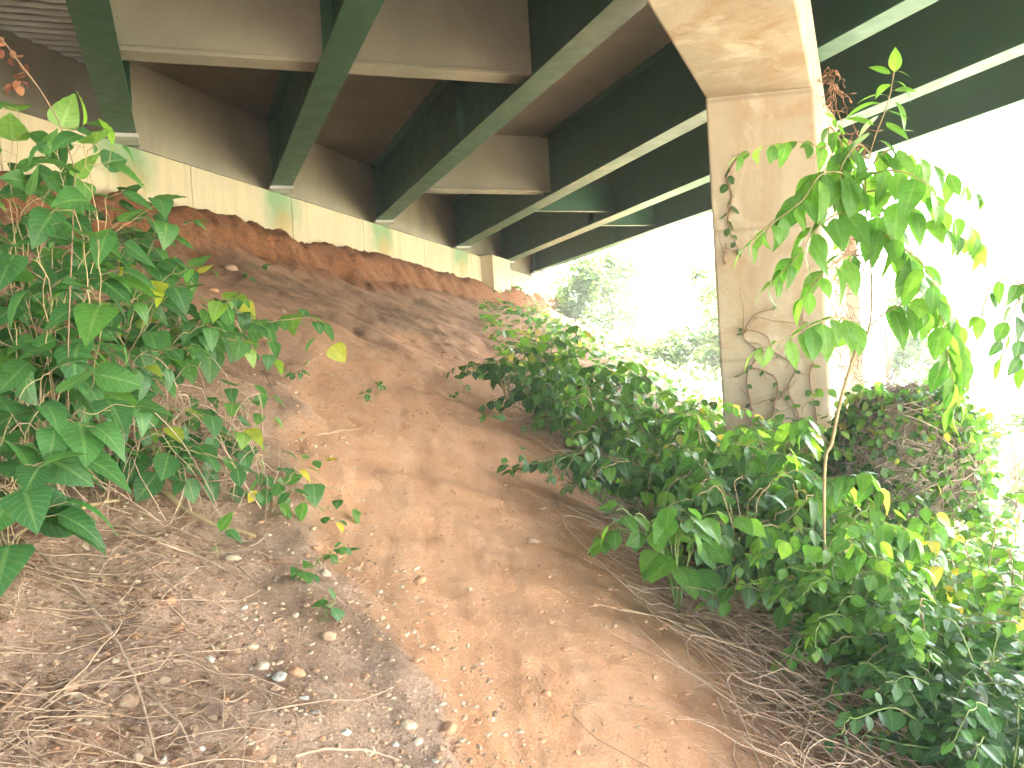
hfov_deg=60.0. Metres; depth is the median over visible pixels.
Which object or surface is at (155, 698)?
twig
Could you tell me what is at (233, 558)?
stone
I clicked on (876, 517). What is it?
leafy shrub
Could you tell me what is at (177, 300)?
broad leaved plant
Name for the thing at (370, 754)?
stone
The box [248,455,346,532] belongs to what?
trailing plant
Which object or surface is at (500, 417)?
seedling
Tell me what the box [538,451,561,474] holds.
seedling
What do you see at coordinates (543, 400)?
leafy shrub
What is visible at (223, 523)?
seedling
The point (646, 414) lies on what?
leafy shrub
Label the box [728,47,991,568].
sapling
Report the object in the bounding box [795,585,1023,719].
leafy shrub
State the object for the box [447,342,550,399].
leafy shrub
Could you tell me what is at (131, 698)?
stone
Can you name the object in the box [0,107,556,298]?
abutment
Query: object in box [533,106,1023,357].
sky
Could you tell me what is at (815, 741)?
stone
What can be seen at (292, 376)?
seedling
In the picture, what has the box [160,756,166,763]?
stone
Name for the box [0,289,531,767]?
gravel
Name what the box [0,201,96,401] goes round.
broad leaved plant
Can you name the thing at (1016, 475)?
bush
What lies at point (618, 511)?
seedling
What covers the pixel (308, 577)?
seedling
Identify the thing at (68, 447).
broad leaved plant
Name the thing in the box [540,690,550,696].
stone
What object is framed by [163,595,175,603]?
stone
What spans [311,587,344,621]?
seedling
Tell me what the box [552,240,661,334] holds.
bush
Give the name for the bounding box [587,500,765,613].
leafy shrub
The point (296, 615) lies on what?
stone
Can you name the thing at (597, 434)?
leafy shrub
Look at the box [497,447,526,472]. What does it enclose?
seedling
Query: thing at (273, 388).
twig
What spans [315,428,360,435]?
twig
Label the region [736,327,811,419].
climbing vine
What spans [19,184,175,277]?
broad leaved plant
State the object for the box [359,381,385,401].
seedling
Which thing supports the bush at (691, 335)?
on the ground at (352, 297)
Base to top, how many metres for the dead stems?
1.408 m
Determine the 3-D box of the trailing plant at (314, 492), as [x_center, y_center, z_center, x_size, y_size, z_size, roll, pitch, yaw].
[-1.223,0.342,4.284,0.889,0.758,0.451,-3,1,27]
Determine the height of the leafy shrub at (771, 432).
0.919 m
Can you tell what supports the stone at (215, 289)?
on the ground at (352, 297)
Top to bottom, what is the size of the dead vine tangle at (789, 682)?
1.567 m
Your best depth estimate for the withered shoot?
3.03 m
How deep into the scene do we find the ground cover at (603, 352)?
18.70 m
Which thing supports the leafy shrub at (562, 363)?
on the ground at (352, 297)
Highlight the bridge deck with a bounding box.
[0,0,1023,276]
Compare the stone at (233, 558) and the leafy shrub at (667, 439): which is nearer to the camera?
the stone at (233, 558)
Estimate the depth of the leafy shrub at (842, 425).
6.62 m
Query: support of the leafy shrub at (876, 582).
on the ground at (352, 297)
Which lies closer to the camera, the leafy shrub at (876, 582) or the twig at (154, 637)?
the twig at (154, 637)
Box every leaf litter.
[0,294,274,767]
[545,427,874,765]
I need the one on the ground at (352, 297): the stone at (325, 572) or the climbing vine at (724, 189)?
the stone at (325, 572)
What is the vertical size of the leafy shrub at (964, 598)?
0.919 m
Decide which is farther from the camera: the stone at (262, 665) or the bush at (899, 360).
the bush at (899, 360)
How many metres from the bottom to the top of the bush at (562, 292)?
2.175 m
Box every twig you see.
[0,678,32,713]
[19,538,156,758]
[39,499,119,533]
[122,521,230,572]
[132,623,204,638]
[141,687,194,758]
[161,487,255,536]
[183,626,224,726]
[256,360,289,418]
[293,747,398,760]
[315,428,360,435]
[627,584,669,601]
[685,623,748,649]
[767,670,825,695]
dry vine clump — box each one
[809,107,891,219]
[815,66,854,132]
[829,227,909,310]
[830,279,908,412]
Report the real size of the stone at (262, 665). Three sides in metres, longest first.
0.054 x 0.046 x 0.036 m
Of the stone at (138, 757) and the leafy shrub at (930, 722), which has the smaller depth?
the stone at (138, 757)
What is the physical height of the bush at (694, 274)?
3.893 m
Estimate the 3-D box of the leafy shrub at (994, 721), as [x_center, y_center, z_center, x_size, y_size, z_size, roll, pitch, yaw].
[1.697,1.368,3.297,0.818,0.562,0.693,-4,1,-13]
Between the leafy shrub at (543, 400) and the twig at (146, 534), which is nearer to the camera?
the twig at (146, 534)
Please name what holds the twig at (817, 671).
on the ground at (352, 297)
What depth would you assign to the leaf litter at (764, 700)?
3.92 m
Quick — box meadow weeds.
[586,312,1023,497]
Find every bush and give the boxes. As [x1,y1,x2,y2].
[550,266,609,319]
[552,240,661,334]
[618,310,700,363]
[661,309,716,372]
[686,272,720,377]
[687,259,715,304]
[861,278,938,440]
[864,327,998,438]
[974,400,1023,531]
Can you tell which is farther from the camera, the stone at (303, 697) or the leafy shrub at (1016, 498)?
the leafy shrub at (1016, 498)
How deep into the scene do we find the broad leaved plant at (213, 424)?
3.75 m
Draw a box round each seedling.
[209,512,241,561]
[239,264,270,282]
[284,359,309,381]
[290,555,320,583]
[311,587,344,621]
[322,542,359,564]
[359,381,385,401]
[447,380,470,402]
[477,404,505,426]
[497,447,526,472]
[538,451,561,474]
[604,498,636,515]
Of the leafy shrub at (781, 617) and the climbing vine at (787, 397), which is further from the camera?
the climbing vine at (787, 397)
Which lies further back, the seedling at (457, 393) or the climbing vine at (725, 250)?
the climbing vine at (725, 250)
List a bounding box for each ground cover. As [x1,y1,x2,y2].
[474,284,1023,564]
[509,372,1022,767]
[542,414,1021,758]
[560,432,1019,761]
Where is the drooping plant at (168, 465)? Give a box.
[111,438,257,503]
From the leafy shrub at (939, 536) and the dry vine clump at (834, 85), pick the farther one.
the dry vine clump at (834, 85)
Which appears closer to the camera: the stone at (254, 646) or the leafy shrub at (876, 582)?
the stone at (254, 646)
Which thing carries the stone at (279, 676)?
on the ground at (352, 297)
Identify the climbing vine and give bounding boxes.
[718,230,738,263]
[720,154,741,256]
[734,367,797,425]
[736,293,789,424]
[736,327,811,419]
[758,306,820,435]
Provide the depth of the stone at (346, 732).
2.42 m
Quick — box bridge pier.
[647,0,863,477]
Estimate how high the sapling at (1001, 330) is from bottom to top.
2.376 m
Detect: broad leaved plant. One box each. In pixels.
[0,92,156,491]
[0,128,187,454]
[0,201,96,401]
[0,259,214,492]
[0,357,175,597]
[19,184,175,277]
[48,219,248,422]
[74,280,262,487]
[89,249,346,382]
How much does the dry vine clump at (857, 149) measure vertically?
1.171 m
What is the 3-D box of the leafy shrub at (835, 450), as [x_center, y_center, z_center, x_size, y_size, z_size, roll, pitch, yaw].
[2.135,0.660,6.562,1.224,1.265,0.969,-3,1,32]
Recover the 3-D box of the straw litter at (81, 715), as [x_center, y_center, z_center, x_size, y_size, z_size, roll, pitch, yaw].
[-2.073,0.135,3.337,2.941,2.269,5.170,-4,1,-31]
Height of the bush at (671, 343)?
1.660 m
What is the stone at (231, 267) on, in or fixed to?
on the ground at (352, 297)
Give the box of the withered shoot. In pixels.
[0,37,75,497]
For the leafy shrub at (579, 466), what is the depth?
5.82 m
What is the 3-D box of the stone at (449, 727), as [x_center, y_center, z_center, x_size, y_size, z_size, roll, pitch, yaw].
[-0.191,1.023,2.640,0.058,0.043,0.061,-3,1,37]
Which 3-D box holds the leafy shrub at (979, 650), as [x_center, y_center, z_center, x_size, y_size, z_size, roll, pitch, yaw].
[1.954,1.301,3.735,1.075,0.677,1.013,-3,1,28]
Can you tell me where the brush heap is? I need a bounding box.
[820,374,1005,535]
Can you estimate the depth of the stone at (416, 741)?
2.50 m
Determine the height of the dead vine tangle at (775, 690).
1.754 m
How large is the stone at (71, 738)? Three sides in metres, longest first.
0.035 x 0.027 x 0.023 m
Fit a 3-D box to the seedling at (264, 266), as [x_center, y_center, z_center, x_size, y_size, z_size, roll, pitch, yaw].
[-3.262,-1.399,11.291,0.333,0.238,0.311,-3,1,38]
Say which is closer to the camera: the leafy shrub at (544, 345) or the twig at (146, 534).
the twig at (146, 534)
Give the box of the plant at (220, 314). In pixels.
[108,255,326,391]
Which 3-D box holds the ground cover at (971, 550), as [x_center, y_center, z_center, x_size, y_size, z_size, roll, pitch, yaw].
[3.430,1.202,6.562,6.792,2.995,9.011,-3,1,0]
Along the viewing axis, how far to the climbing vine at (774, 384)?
8.18 m
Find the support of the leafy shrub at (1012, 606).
on the ground at (352, 297)
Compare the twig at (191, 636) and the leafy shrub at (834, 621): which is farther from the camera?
the leafy shrub at (834, 621)
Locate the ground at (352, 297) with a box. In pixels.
[0,171,1023,767]
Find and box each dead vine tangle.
[439,395,974,767]
[510,408,1019,767]
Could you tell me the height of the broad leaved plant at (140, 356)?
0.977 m
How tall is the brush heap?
1.173 m
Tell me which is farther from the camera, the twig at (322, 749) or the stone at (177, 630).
the stone at (177, 630)
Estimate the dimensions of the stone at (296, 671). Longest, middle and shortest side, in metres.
0.071 x 0.060 x 0.047 m
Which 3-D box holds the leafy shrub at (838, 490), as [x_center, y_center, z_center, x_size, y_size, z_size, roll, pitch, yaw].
[1.655,0.776,5.383,1.460,1.173,1.198,-3,1,42]
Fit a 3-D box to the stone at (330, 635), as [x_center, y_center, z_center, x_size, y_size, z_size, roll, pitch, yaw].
[-0.609,0.841,2.956,0.053,0.039,0.066,-1,-15,-8]
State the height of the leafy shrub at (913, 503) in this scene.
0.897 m
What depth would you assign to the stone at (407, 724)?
2.56 m
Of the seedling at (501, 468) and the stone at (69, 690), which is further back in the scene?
the seedling at (501, 468)
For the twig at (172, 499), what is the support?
on the ground at (352, 297)
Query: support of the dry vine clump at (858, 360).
attached to the bridge pier
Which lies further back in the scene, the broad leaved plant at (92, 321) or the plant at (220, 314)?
the plant at (220, 314)
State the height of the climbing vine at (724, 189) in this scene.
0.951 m
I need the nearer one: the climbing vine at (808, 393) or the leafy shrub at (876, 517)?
the leafy shrub at (876, 517)
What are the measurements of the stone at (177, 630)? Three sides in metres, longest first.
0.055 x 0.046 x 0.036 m
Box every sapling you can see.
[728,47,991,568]
[968,277,1023,390]
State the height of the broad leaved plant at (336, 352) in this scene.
0.948 m
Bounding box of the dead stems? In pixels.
[0,318,279,528]
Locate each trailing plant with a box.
[177,379,360,523]
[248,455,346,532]
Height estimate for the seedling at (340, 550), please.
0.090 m
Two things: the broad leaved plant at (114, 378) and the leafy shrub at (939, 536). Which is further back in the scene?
the leafy shrub at (939, 536)
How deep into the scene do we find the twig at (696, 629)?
4.17 m
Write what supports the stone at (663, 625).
on the ground at (352, 297)
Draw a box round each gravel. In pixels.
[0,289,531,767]
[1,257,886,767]
[37,408,533,762]
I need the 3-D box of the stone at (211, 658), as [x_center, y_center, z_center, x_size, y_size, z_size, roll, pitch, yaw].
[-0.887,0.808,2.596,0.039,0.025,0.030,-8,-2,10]
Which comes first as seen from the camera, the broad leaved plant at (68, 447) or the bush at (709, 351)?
the broad leaved plant at (68, 447)
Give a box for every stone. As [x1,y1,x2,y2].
[61,681,79,692]
[68,736,81,743]
[118,692,138,706]
[132,751,143,761]
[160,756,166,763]
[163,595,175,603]
[170,622,184,631]
[206,656,214,661]
[209,287,218,291]
[223,264,237,270]
[223,554,241,560]
[246,643,258,649]
[253,661,268,669]
[272,671,286,681]
[286,666,305,676]
[291,612,298,617]
[299,695,308,699]
[310,709,320,714]
[320,568,330,576]
[321,630,336,640]
[341,728,350,735]
[367,748,374,756]
[400,719,416,729]
[412,737,422,745]
[413,575,425,584]
[442,721,456,735]
[527,537,540,544]
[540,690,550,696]
[661,622,670,629]
[809,728,829,744]
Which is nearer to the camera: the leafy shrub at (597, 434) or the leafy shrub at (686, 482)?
the leafy shrub at (686, 482)
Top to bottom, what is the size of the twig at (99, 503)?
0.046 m
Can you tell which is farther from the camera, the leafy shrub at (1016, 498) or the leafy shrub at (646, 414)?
the leafy shrub at (646, 414)
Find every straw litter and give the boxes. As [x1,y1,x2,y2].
[0,324,394,767]
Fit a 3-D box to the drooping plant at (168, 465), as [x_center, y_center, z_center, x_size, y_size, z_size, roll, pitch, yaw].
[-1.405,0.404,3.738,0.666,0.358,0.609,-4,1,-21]
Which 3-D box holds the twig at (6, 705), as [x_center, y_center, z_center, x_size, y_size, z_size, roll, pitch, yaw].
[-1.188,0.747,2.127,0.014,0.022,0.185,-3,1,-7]
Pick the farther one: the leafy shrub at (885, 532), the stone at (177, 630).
the leafy shrub at (885, 532)
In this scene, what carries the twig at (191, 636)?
on the ground at (352, 297)
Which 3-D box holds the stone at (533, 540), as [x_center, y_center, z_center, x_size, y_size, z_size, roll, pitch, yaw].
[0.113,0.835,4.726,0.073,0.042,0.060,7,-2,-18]
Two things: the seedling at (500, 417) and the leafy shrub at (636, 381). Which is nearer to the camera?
the seedling at (500, 417)
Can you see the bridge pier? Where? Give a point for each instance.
(753, 66)
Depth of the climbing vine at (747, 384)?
8.21 m
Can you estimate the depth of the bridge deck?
13.31 m
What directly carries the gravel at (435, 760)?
on the ground at (352, 297)
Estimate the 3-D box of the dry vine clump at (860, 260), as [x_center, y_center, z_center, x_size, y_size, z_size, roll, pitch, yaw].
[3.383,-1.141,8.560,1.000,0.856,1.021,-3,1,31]
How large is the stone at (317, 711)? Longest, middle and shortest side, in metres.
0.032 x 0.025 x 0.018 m
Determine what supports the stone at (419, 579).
on the ground at (352, 297)
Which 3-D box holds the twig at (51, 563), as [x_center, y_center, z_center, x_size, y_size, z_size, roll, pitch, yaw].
[-1.187,0.690,2.514,0.090,0.414,1.100,-4,1,-42]
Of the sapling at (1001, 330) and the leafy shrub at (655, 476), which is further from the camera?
the leafy shrub at (655, 476)
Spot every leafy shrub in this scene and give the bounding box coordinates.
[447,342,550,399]
[475,325,592,395]
[478,371,590,430]
[501,435,689,504]
[513,346,641,422]
[520,386,669,455]
[560,448,722,520]
[569,361,670,430]
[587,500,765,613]
[590,390,720,458]
[601,412,840,546]
[641,396,763,452]
[645,469,837,613]
[657,418,895,573]
[692,522,914,665]
[696,471,927,617]
[705,416,826,489]
[722,387,890,511]
[745,521,936,668]
[750,477,950,617]
[762,411,873,477]
[770,574,1017,694]
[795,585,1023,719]
[814,652,1023,767]
[833,614,1023,750]
[839,674,1023,767]
[860,512,1005,617]
[869,512,1023,640]
[892,485,977,565]
[925,547,1023,677]
[940,491,1023,600]
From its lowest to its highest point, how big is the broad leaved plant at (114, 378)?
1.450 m
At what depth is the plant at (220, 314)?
4.59 m
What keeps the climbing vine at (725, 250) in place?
attached to the bridge pier
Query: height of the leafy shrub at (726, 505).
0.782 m
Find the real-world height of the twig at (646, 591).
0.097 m
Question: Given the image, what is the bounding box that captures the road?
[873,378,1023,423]
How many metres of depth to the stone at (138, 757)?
2.08 m

